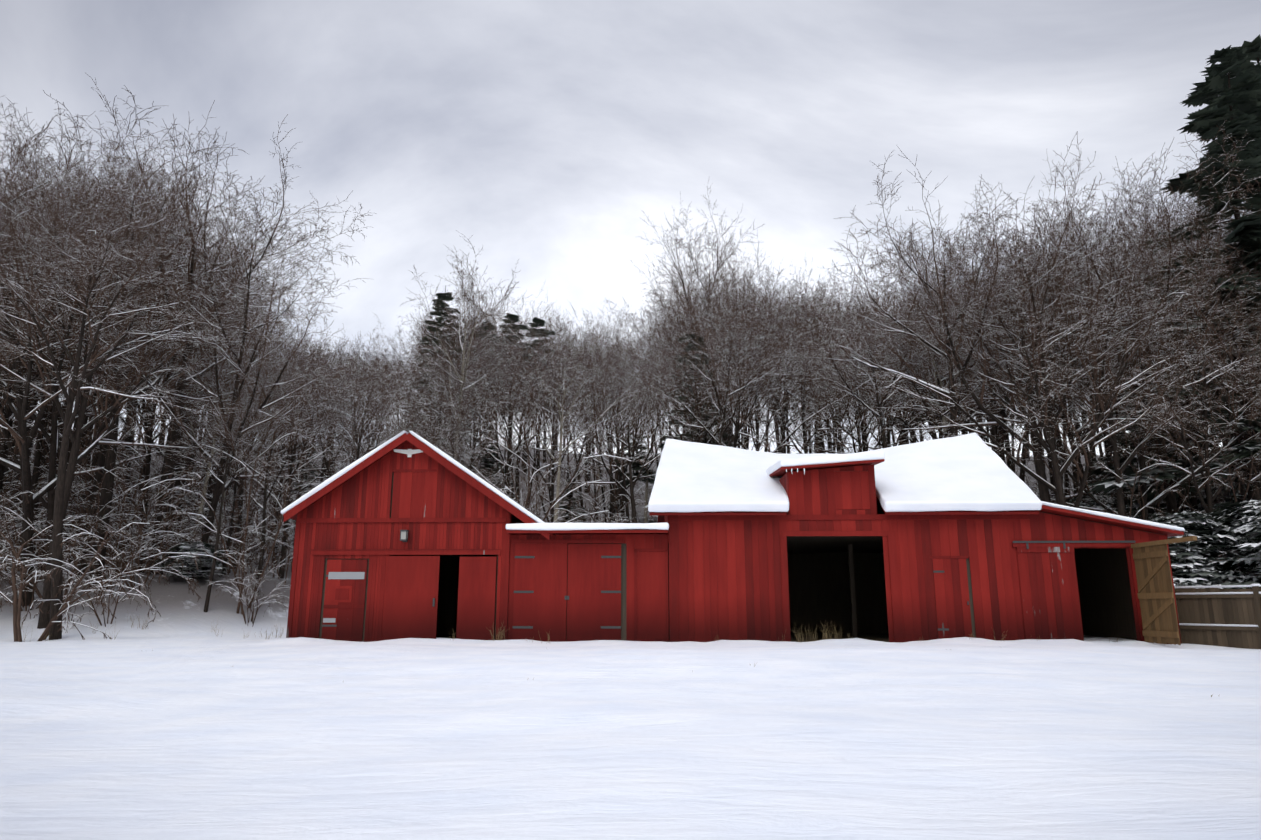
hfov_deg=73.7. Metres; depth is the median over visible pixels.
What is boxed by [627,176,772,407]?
ridge tree
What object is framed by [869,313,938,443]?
forest tree
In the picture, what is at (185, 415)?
forest tree
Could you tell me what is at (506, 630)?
dry grass stems
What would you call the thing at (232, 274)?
forest tree
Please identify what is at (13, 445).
forest tree
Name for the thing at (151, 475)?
sapling
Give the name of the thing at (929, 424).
forest tree
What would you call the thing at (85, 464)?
tree
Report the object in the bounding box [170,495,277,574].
underbrush
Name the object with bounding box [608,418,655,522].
pine wood
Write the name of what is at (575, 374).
forest tree
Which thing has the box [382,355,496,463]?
forest tree
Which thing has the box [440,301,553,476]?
forest tree
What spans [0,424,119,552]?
underbrush
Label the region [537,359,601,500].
forest tree
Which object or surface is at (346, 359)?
forest tree
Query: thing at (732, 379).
forest tree
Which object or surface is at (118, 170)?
forest tree
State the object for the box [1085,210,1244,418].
forest tree
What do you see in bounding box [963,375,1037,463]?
forest tree
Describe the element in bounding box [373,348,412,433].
forest tree
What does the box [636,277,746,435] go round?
forest tree
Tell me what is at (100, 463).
forest tree
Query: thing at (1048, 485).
forest tree
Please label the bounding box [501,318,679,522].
forest tree
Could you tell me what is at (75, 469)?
sapling
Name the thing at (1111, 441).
forest tree
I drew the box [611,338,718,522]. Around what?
forest tree
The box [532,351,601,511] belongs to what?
forest tree
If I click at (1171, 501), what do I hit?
hardwood
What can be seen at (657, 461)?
forest tree
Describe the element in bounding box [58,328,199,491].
forest tree
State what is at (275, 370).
forest tree
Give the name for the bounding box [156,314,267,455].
forest tree
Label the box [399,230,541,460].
tree
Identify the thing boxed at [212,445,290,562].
sapling
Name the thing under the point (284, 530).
underbrush
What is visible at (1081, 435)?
forest tree
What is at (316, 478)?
forest tree
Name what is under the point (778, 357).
forest tree
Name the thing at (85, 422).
forest tree
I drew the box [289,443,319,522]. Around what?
pine wood
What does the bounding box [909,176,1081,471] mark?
forest tree
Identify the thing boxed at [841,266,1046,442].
forest tree
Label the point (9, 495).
underbrush
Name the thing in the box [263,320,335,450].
forest tree
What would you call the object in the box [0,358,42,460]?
forest tree
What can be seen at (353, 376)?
forest tree
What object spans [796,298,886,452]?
forest tree
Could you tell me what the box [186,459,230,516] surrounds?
underbrush
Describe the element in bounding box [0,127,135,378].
forest tree
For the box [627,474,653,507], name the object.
underbrush
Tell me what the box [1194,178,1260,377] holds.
forest tree
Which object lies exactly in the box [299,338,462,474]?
forest tree
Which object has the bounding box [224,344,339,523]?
forest tree
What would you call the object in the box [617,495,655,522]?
underbrush
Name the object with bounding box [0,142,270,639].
forest tree
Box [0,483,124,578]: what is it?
underbrush
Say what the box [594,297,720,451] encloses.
forest tree
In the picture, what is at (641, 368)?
forest tree
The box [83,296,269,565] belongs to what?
forest tree
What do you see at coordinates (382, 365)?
forest tree
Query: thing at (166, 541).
underbrush
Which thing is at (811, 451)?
forest tree
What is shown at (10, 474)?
underbrush
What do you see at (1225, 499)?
snowy hemlock
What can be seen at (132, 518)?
underbrush
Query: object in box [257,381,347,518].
forest tree
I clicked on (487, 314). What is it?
forest tree
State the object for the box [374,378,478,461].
forest tree
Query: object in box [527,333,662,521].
forest tree
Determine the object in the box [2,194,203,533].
forest tree
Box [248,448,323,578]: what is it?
underbrush
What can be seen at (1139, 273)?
forest tree
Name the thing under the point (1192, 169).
forest tree
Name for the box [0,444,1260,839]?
snow ground
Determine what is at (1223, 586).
fence snow caps
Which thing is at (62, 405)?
forest tree
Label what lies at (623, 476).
forest tree
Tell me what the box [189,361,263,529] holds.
forest tree
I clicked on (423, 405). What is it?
forest tree
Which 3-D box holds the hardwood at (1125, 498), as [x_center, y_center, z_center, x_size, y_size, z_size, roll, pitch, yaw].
[27.907,-2.387,53.638,21.034,26.042,14.531,11,-16,-40]
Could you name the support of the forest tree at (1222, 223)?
on the snow ground
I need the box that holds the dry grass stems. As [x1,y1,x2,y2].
[20,594,1211,696]
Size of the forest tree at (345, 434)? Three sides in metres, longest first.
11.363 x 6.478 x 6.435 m
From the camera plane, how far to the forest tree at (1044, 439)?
88.50 m
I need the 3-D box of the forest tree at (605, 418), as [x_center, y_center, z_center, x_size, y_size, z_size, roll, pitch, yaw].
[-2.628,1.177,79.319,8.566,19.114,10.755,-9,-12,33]
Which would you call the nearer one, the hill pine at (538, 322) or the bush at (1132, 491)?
the bush at (1132, 491)
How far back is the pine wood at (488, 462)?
89.43 m
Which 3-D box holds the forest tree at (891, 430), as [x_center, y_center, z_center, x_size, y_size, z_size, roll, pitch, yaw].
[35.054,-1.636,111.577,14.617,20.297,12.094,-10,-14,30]
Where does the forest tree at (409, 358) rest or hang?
on the snow ground
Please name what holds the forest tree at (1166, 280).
on the snow ground
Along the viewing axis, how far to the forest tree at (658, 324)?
117.58 m
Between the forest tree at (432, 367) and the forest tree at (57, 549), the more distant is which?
the forest tree at (432, 367)
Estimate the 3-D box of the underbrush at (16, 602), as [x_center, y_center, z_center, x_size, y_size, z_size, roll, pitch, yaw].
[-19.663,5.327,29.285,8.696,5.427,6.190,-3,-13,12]
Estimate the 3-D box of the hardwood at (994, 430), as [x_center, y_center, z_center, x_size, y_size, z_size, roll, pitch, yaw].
[26.405,-3.216,57.181,17.341,28.273,20.959,-10,-18,30]
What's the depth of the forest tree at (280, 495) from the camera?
51.47 m
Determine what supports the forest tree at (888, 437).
on the snow ground
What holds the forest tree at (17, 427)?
on the snow ground
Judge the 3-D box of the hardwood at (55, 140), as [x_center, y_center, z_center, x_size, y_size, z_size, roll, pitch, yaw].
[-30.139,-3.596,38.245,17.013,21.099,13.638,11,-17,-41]
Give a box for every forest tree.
[0,95,219,567]
[0,98,208,585]
[0,107,188,495]
[0,111,317,565]
[0,112,284,554]
[0,123,174,561]
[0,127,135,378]
[0,135,265,628]
[0,137,93,403]
[0,142,240,574]
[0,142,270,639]
[0,147,177,433]
[0,163,143,500]
[0,228,124,473]
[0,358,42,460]
[1,125,224,449]
[1,156,130,521]
[1,227,116,570]
[1,364,40,509]
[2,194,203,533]
[11,172,213,517]
[11,363,134,547]
[12,362,62,475]
[16,168,256,569]
[25,203,291,530]
[40,110,257,547]
[49,111,248,553]
[52,173,221,518]
[58,321,284,486]
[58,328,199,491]
[81,256,223,572]
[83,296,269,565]
[123,263,283,539]
[126,337,328,568]
[131,248,203,453]
[133,163,280,526]
[149,369,289,611]
[155,317,333,540]
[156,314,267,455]
[157,193,337,505]
[163,319,324,541]
[175,196,293,408]
[183,252,254,465]
[183,402,280,575]
[186,380,289,569]
[186,380,327,593]
[189,323,360,578]
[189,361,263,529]
[195,308,298,460]
[200,289,323,477]
[206,391,276,518]
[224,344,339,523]
[226,328,359,563]
[229,264,305,401]
[230,321,329,504]
[247,363,370,571]
[254,311,409,474]
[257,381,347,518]
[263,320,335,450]
[266,323,364,498]
[276,338,366,474]
[280,327,332,446]
[281,326,367,483]
[281,385,375,477]
[283,345,349,475]
[288,345,414,488]
[293,329,414,461]
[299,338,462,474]
[300,340,352,461]
[302,341,409,461]
[311,337,339,445]
[316,344,369,445]
[326,395,370,468]
[327,336,371,422]
[330,326,433,447]
[332,328,407,398]
[334,341,410,445]
[341,404,455,459]
[350,339,418,442]
[357,400,403,440]
[358,343,396,444]
[367,350,413,422]
[369,394,473,465]
[371,354,425,420]
[372,312,440,389]
[372,347,443,428]
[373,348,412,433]
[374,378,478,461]
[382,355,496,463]
[385,382,519,487]
[389,395,468,453]
[393,328,422,424]
[398,375,449,438]
[400,295,484,390]
[400,323,470,423]
[405,295,518,460]
[410,312,606,497]
[414,315,474,410]
[416,305,524,361]
[417,306,499,398]
[420,355,506,442]
[421,339,501,451]
[422,339,531,473]
[425,324,557,477]
[440,297,537,352]
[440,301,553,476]
[456,306,504,444]
[457,347,579,493]
[458,339,496,468]
[461,277,507,436]
[470,361,520,468]
[470,363,553,497]
[471,318,590,503]
[476,283,554,444]
[482,320,632,522]
[485,345,603,507]
[489,334,557,465]
[497,315,561,474]
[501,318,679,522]
[519,309,577,462]
[526,305,643,479]
[527,294,610,449]
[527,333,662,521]
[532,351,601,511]
[535,306,654,492]
[537,339,711,522]
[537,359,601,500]
[542,375,649,521]
[544,305,641,490]
[545,326,570,451]
[546,353,674,522]
[552,336,604,460]
[553,318,668,522]
[556,379,630,522]
[565,354,639,520]
[566,313,656,505]
[566,361,682,521]
[573,312,661,500]
[587,325,680,498]
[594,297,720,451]
[605,272,700,433]
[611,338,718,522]
[613,285,754,442]
[614,346,656,475]
[617,336,756,444]
[621,354,684,467]
[622,264,804,453]
[622,338,677,449]
[624,258,727,432]
[627,290,711,433]
[627,308,798,443]
[633,288,719,422]
[635,262,904,481]
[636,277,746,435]
[640,224,791,439]
[640,324,730,427]
[642,251,747,427]
[658,306,803,442]
[663,362,760,445]
[670,262,829,449]
[674,248,800,448]
[678,254,756,441]
[683,281,784,437]
[685,247,771,446]
[685,280,782,447]
[698,226,804,449]
[700,289,834,450]
[717,254,841,445]
[718,284,812,453]
[719,283,823,433]
[719,297,845,453]
[726,261,880,452]
[726,268,842,453]
[729,311,877,453]
[736,294,839,453]
[748,259,881,453]
[759,309,937,453]
[760,327,848,453]
[761,259,878,451]
[764,405,800,451]
[766,318,875,453]
[770,289,849,452]
[772,252,873,452]
[780,257,835,449]
[783,335,903,453]
[786,295,897,451]
[790,342,915,452]
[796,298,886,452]
[801,177,1253,507]
[802,286,938,452]
[808,279,884,453]
[809,298,947,449]
[810,262,925,438]
[816,263,899,446]
[820,222,1022,433]
[828,264,955,444]
[828,309,1018,449]
[833,273,912,443]
[835,278,947,444]
[840,280,965,438]
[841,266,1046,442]
[846,325,945,443]
[850,298,923,441]
[851,354,894,446]
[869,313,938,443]
[878,255,1038,434]
[885,221,1025,433]
[886,209,1079,459]
[891,223,1037,438]
[904,232,965,432]
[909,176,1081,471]
[915,166,1156,499]
[921,210,1212,505]
[925,219,1098,494]
[933,327,1060,451]
[946,201,1163,495]
[949,154,1127,482]
[960,209,1122,503]
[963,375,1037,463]
[972,226,1260,520]
[984,262,1088,428]
[985,347,1090,502]
[1000,211,1260,515]
[1001,157,1136,505]
[1004,256,1139,493]
[1006,369,1021,470]
[1028,159,1229,482]
[1056,192,1232,458]
[1059,322,1113,499]
[1062,379,1097,468]
[1067,189,1260,511]
[1070,175,1174,499]
[1071,233,1185,511]
[1072,120,1260,489]
[1073,156,1249,467]
[1084,208,1260,444]
[1084,237,1260,554]
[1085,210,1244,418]
[1094,251,1120,475]
[1108,148,1259,510]
[1112,143,1245,469]
[1114,204,1259,426]
[1118,210,1255,500]
[1138,186,1231,432]
[1149,138,1252,238]
[1177,174,1252,253]
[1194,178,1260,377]
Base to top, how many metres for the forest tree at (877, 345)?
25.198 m
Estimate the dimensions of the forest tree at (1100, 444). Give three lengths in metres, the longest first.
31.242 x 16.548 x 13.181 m
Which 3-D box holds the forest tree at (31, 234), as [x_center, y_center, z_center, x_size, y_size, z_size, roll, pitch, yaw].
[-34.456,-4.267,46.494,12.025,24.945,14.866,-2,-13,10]
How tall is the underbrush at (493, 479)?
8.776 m
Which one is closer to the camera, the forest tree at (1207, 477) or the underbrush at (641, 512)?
the forest tree at (1207, 477)
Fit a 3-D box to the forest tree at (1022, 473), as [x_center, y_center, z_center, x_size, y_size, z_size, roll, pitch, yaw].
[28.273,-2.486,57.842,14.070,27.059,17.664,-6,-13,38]
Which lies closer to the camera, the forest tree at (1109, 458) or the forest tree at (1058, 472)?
the forest tree at (1058, 472)
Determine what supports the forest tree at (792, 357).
on the snow ground
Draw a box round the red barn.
[286,441,1196,644]
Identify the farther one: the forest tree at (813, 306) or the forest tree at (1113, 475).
the forest tree at (813, 306)
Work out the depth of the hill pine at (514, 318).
104.88 m
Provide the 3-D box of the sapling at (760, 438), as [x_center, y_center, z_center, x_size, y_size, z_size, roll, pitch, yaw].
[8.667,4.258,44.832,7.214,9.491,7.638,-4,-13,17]
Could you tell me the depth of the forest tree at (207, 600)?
34.76 m
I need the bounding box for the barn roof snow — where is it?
[281,430,1184,530]
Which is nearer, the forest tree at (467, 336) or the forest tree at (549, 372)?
the forest tree at (467, 336)
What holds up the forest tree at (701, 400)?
on the snow ground
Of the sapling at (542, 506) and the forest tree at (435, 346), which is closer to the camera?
the sapling at (542, 506)
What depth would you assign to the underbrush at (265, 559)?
40.99 m
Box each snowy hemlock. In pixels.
[1066,494,1148,518]
[1148,511,1257,588]
[1166,470,1260,512]
[1172,557,1193,582]
[1182,499,1260,588]
[1212,509,1260,588]
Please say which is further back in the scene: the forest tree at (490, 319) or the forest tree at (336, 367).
the forest tree at (490, 319)
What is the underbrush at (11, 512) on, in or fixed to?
on the snow ground
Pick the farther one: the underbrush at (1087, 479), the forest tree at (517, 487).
the forest tree at (517, 487)
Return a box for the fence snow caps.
[1174,584,1260,626]
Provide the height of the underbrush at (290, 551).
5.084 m
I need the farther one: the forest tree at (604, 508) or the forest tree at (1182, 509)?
the forest tree at (604, 508)
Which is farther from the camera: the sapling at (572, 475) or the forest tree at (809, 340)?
the forest tree at (809, 340)
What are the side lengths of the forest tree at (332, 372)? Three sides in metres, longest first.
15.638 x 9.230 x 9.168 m
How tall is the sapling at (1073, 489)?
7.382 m
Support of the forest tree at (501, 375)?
on the snow ground
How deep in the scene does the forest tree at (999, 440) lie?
77.65 m
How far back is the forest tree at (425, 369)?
85.93 m
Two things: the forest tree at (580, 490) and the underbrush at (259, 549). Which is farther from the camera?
the forest tree at (580, 490)
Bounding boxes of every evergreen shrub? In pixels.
[152,541,227,581]
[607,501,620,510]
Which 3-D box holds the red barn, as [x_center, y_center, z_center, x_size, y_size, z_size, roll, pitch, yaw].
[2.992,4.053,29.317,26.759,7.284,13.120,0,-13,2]
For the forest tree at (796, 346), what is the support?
on the snow ground
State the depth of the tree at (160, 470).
43.18 m
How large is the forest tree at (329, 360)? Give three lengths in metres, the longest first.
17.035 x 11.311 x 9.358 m
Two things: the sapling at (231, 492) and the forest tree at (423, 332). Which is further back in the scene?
the forest tree at (423, 332)
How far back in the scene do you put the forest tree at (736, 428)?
60.05 m
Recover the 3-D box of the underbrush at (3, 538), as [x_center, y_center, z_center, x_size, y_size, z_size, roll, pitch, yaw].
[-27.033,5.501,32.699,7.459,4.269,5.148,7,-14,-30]
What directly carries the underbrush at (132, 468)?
on the snow ground
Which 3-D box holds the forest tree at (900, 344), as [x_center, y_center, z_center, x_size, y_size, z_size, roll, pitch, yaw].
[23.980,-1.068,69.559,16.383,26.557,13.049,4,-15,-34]
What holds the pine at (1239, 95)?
on the snow ground
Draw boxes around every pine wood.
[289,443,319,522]
[476,429,502,483]
[491,463,519,498]
[558,478,587,522]
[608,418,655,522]
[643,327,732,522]
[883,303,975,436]
[1083,391,1181,504]
[1107,328,1217,520]
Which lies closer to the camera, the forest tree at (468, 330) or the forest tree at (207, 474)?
the forest tree at (207, 474)
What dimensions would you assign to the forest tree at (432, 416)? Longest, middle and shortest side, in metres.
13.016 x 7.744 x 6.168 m
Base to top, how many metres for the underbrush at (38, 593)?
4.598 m
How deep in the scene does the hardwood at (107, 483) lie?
36.88 m
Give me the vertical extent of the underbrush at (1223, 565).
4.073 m
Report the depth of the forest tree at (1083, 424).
96.34 m
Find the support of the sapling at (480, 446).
on the snow ground
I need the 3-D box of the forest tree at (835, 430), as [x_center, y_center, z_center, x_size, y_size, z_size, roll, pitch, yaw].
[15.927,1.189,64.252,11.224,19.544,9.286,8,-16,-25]
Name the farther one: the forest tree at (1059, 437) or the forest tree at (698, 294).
the forest tree at (698, 294)
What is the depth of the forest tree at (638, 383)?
110.92 m
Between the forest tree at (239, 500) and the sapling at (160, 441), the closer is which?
the forest tree at (239, 500)
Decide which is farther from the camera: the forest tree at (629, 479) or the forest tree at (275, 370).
the forest tree at (275, 370)
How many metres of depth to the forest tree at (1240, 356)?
42.93 m
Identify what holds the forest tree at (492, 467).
on the snow ground
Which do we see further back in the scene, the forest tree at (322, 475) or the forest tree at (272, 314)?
the forest tree at (272, 314)
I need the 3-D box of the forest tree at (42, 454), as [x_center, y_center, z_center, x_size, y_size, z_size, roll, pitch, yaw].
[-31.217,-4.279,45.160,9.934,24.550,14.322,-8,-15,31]
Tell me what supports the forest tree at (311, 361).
on the snow ground
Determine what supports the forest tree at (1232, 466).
on the snow ground
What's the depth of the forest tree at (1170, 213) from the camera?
62.23 m
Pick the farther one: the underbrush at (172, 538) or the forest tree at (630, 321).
the forest tree at (630, 321)
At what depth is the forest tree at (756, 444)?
59.64 m
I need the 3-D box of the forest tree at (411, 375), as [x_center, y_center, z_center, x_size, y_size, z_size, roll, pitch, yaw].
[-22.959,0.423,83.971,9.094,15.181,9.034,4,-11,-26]
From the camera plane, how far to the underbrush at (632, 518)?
42.63 m
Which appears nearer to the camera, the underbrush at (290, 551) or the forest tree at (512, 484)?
the underbrush at (290, 551)
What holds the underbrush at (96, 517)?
on the snow ground
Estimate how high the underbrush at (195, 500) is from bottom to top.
4.521 m
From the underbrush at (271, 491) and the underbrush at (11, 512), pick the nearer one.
the underbrush at (11, 512)
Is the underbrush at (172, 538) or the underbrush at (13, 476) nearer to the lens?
the underbrush at (172, 538)
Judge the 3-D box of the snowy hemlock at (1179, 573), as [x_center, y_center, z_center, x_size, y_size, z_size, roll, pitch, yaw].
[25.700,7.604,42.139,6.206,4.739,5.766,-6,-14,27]
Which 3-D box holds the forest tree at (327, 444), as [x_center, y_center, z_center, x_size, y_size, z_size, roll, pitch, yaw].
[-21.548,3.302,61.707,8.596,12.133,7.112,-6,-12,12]
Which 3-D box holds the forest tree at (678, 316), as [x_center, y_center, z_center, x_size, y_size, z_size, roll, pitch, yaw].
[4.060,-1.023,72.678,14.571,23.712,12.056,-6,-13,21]
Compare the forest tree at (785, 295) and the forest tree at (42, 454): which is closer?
the forest tree at (42, 454)
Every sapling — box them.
[0,392,139,564]
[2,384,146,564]
[9,410,134,528]
[69,422,185,552]
[91,416,141,483]
[92,431,196,544]
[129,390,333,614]
[130,453,163,508]
[154,409,167,469]
[171,409,284,572]
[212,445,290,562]
[301,433,385,495]
[451,407,507,474]
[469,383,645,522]
[517,479,565,522]
[550,449,592,504]
[560,454,651,522]
[561,438,616,511]
[719,418,820,453]
[1003,455,1078,502]
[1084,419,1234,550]
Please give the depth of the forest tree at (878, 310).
130.21 m
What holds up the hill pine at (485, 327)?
on the snow ground
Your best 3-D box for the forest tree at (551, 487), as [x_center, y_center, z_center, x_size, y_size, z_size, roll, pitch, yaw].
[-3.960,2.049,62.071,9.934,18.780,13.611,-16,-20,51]
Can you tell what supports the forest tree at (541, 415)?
on the snow ground
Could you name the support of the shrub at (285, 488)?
on the snow ground
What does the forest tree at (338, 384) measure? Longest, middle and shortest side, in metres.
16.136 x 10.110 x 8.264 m
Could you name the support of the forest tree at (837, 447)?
on the snow ground
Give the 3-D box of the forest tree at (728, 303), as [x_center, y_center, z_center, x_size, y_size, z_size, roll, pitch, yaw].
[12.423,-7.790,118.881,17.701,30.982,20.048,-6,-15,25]
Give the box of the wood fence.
[1174,586,1260,648]
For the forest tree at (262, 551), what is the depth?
36.54 m
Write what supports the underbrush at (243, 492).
on the snow ground
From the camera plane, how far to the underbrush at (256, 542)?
55.96 m
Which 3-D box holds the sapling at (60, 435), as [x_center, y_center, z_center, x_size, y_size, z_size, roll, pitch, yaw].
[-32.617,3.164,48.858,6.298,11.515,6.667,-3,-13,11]
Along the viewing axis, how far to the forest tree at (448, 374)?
83.07 m
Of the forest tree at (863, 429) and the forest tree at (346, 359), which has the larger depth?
the forest tree at (346, 359)
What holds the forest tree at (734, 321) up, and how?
on the snow ground
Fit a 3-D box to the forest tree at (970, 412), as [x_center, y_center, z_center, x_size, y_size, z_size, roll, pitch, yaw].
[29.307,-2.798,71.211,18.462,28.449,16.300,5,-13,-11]
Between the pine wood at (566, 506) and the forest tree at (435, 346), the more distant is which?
the forest tree at (435, 346)
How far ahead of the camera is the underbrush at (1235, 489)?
44.31 m
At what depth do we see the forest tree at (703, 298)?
79.32 m
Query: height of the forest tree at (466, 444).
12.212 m
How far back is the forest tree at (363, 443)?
48.45 m
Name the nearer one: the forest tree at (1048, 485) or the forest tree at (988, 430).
the forest tree at (1048, 485)
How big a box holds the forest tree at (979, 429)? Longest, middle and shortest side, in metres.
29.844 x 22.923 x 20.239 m
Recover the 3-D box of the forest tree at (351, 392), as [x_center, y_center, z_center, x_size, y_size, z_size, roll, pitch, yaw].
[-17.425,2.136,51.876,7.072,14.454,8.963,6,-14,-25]
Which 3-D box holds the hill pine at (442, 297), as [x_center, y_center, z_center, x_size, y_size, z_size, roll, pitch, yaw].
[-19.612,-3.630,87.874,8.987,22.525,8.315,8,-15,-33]
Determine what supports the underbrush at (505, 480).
on the snow ground
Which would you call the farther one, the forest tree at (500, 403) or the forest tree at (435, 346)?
the forest tree at (435, 346)
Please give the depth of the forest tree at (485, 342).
123.20 m
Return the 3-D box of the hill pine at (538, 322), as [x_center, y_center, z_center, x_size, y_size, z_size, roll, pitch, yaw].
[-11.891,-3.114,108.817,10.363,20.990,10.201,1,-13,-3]
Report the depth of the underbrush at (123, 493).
34.74 m
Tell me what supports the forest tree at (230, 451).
on the snow ground
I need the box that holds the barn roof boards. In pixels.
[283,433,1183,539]
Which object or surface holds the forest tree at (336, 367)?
on the snow ground
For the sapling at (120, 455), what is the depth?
82.72 m
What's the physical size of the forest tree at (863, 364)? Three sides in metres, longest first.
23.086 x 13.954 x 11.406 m
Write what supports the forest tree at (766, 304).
on the snow ground
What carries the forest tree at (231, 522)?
on the snow ground
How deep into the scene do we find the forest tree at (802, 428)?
60.23 m
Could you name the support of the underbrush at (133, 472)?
on the snow ground
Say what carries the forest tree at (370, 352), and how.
on the snow ground
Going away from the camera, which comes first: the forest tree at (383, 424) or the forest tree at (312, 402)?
the forest tree at (383, 424)
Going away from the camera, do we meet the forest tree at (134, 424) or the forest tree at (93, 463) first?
the forest tree at (93, 463)
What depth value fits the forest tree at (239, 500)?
47.84 m
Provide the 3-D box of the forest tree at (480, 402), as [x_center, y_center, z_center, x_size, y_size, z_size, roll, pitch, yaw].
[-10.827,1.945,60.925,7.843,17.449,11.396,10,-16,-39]
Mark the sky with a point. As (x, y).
(543, 133)
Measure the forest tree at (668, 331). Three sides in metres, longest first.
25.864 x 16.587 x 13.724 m
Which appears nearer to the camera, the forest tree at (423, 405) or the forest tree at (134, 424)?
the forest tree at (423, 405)
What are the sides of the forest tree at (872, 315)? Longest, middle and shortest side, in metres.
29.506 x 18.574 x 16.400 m
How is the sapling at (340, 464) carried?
on the snow ground
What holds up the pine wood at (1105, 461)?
on the snow ground
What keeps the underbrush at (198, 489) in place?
on the snow ground
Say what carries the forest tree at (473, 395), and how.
on the snow ground
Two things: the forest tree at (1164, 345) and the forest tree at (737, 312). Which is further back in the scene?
the forest tree at (737, 312)
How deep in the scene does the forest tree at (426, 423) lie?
57.13 m
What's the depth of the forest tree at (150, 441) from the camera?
42.02 m
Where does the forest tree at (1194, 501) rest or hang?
on the snow ground
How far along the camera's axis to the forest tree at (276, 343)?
94.97 m
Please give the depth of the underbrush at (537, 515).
46.65 m
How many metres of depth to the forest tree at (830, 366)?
82.19 m
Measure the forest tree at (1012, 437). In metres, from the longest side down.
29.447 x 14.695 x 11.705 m
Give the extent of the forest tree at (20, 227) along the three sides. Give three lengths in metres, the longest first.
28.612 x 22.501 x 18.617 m
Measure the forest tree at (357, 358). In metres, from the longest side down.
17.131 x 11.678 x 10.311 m
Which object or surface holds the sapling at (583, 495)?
on the snow ground
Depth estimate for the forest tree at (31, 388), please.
64.11 m
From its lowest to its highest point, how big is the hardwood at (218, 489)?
17.417 m
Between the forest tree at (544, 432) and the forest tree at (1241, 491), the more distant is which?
the forest tree at (544, 432)
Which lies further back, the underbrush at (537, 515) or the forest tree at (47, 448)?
the forest tree at (47, 448)
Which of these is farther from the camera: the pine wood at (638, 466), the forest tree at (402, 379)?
the forest tree at (402, 379)
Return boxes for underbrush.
[0,422,79,553]
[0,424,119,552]
[0,431,79,550]
[0,443,48,509]
[0,474,21,521]
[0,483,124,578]
[0,484,41,551]
[0,487,38,561]
[0,490,122,610]
[0,495,200,641]
[0,501,148,611]
[0,508,46,565]
[0,515,44,583]
[3,486,134,539]
[8,468,205,574]
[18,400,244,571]
[20,488,213,572]
[28,466,210,589]
[35,475,154,549]
[42,538,167,632]
[46,493,179,556]
[67,427,194,589]
[67,470,200,572]
[68,456,159,558]
[90,428,153,490]
[112,477,155,532]
[115,451,158,489]
[116,449,194,507]
[116,486,171,536]
[116,510,245,574]
[119,509,215,576]
[139,458,208,501]
[147,488,228,531]
[148,511,215,562]
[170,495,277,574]
[176,494,293,566]
[178,481,283,548]
[181,451,287,534]
[181,517,241,545]
[184,458,253,496]
[184,472,217,517]
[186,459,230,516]
[196,449,280,529]
[204,521,291,575]
[207,525,292,626]
[219,516,294,572]
[228,437,295,535]
[232,461,314,586]
[234,512,279,550]
[239,480,311,565]
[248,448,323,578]
[251,467,304,558]
[263,464,324,507]
[483,471,528,508]
[489,455,521,500]
[500,459,576,522]
[520,473,548,518]
[558,467,617,522]
[575,478,609,522]
[603,494,657,522]
[611,511,655,522]
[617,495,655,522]
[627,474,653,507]
[1025,461,1129,501]
[1030,452,1116,499]
[1140,482,1185,516]
[1174,550,1260,588]
[1201,467,1260,506]
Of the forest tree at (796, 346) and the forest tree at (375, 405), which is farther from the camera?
the forest tree at (796, 346)
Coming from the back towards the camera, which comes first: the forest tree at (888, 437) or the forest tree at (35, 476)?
the forest tree at (888, 437)
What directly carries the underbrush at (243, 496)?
on the snow ground
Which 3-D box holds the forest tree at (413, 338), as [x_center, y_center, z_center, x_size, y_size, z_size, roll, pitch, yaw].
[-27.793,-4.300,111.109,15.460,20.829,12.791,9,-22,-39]
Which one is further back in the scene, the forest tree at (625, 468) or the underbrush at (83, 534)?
the forest tree at (625, 468)
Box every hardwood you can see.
[0,85,218,605]
[0,99,200,396]
[0,115,334,586]
[1,74,349,574]
[6,173,375,574]
[769,151,1081,436]
[784,262,944,447]
[835,137,1233,502]
[868,176,1141,455]
[952,152,1182,507]
[1002,131,1260,513]
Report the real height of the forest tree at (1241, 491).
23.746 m
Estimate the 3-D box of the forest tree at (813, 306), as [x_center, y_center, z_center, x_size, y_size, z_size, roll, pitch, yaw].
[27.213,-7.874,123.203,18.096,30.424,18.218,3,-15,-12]
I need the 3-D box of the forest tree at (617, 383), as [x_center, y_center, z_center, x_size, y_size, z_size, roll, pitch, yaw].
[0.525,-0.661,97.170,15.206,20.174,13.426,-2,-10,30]
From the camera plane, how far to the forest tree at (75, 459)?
32.07 m
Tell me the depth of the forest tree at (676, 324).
99.06 m
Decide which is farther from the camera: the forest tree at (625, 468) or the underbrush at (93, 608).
the forest tree at (625, 468)
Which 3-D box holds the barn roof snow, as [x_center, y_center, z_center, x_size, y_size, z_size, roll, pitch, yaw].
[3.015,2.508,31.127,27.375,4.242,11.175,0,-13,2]
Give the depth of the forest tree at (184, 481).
58.07 m
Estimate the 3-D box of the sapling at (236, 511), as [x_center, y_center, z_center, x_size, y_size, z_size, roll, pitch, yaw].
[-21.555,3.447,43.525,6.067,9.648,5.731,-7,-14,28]
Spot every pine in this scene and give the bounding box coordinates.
[403,285,477,467]
[466,321,508,471]
[488,313,543,470]
[517,317,567,473]
[1085,45,1260,501]
[1153,34,1260,350]
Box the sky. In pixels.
[0,0,1260,456]

